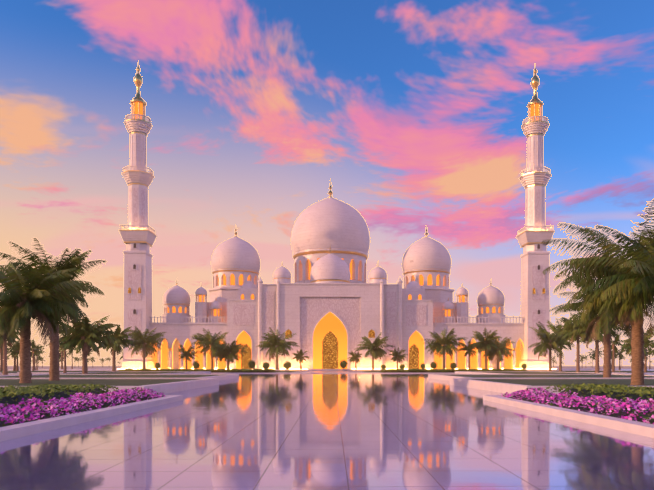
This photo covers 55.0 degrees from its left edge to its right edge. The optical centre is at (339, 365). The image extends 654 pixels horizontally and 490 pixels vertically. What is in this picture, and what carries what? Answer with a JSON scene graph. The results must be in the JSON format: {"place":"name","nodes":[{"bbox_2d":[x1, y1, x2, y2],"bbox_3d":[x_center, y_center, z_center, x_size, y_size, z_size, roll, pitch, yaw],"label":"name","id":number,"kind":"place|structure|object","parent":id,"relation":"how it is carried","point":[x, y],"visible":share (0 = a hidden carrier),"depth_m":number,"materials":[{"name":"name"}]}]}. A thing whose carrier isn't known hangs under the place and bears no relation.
{"place":"outdoors","nodes":[
{"label":"outdoors","id":0,"kind":"place"},
{"bbox_2d":[0,373,653,489],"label":"reflecting pool","id":1,"kind":"structure","parent":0,"point":[333,431],"depth_m":12.27,"materials":[{"name":"liquid"}]},
{"bbox_2d":[0,200,653,384],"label":"palms","id":2,"kind":"object","parent":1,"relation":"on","point":[51,296],"visible":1,"depth_m":37.67,"materials":[{"name":"green plant"}]},
{"bbox_2d":[0,371,653,393],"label":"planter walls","id":3,"kind":"structure","parent":1,"relation":"on","point":[165,382],"depth_m":49.75,"materials":[{"name":"stone"}]},
{"bbox_2d":[0,395,653,441],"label":"bed kerb","id":4,"kind":"structure","parent":1,"relation":"on","point":[10,432],"depth_m":17.08,"materials":[{"name":"stone"}]},
{"bbox_2d":[0,387,653,426],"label":"flower beds","id":5,"kind":"object","parent":4,"relation":"on","point":[84,402],"visible":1,"depth_m":19.17,"materials":[{"name":"purple plant"}]},
{"bbox_2d":[0,383,653,413],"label":"hedges","id":6,"kind":"object","parent":4,"relation":"on","point":[10,395],"visible":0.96,"depth_m":22.88,"materials":[{"name":"green plant"}]},
{"bbox_2d":[0,371,653,372],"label":"lawn","id":7,"kind":"structure","parent":0,"point":[295,371],"depth_m":156.42,"materials":[{"name":"plant"}]},
{"bbox_2d":[0,369,653,375],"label":"forecourt paving","id":8,"kind":"structure","parent":0,"point":[315,371],"depth_m":144.11,"materials":[{"name":"beige stone"}]},
{"bbox_2d":[118,360,526,372],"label":"shrubs","id":9,"kind":"object","parent":8,"relation":"on","point":[287,365],"visible":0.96,"depth_m":129.56,"materials":[{"name":"green plant"}]},
{"bbox_2d":[0,312,653,374],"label":"palms","id":10,"kind":"object","parent":8,"relation":"on","point":[86,336],"visible":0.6,"depth_m":104.89,"materials":[{"name":"green plant"}]},
{"bbox_2d":[48,368,621,370],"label":"plinth","id":11,"kind":"structure","parent":8,"relation":"on","point":[553,369],"depth_m":189.03,"materials":[{"name":"stone"}]},
{"bbox_2d":[119,65,156,368],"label":"minaret","id":12,"kind":"object","parent":11,"relation":"on","point":[138,235],"visible":1,"depth_m":199.93,"materials":[{"name":"stone"}]},
{"bbox_2d":[516,67,554,368],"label":"minaret","id":13,"kind":"object","parent":11,"relation":"on","point":[535,292],"visible":0.98,"depth_m":201.48,"materials":[{"name":"stone"}]},
{"bbox_2d":[123,319,575,371],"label":"palms","id":14,"kind":"structure","parent":8,"relation":"on","point":[274,344],"depth_m":182.79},
{"bbox_2d":[0,0,653,365],"label":"sky","id":15,"kind":"structure","parent":0,"point":[414,112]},
{"bbox_2d":[7,366,653,368],"bbox_3d":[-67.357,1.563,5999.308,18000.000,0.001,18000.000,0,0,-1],"label":"ground","id":16,"kind":"structure","parent":0,"point":[110,367],"depth_m":547.94,"materials":[{"name":"green plant"}]},
{"bbox_2d":[0,325,653,372],"bbox_3d":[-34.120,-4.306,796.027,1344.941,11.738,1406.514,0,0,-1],"label":"palms","id":17,"kind":"object","parent":16,"relation":"on","point":[13,352],"visible":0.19,"depth_m":189.42,"materials":[{"name":"green plant"}]},
{"bbox_2d":[149,178,524,368],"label":"mosque","id":18,"kind":"structure","parent":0,"point":[330,307],"depth_m":206.16,"materials":[{"name":"stone"}]}
]}

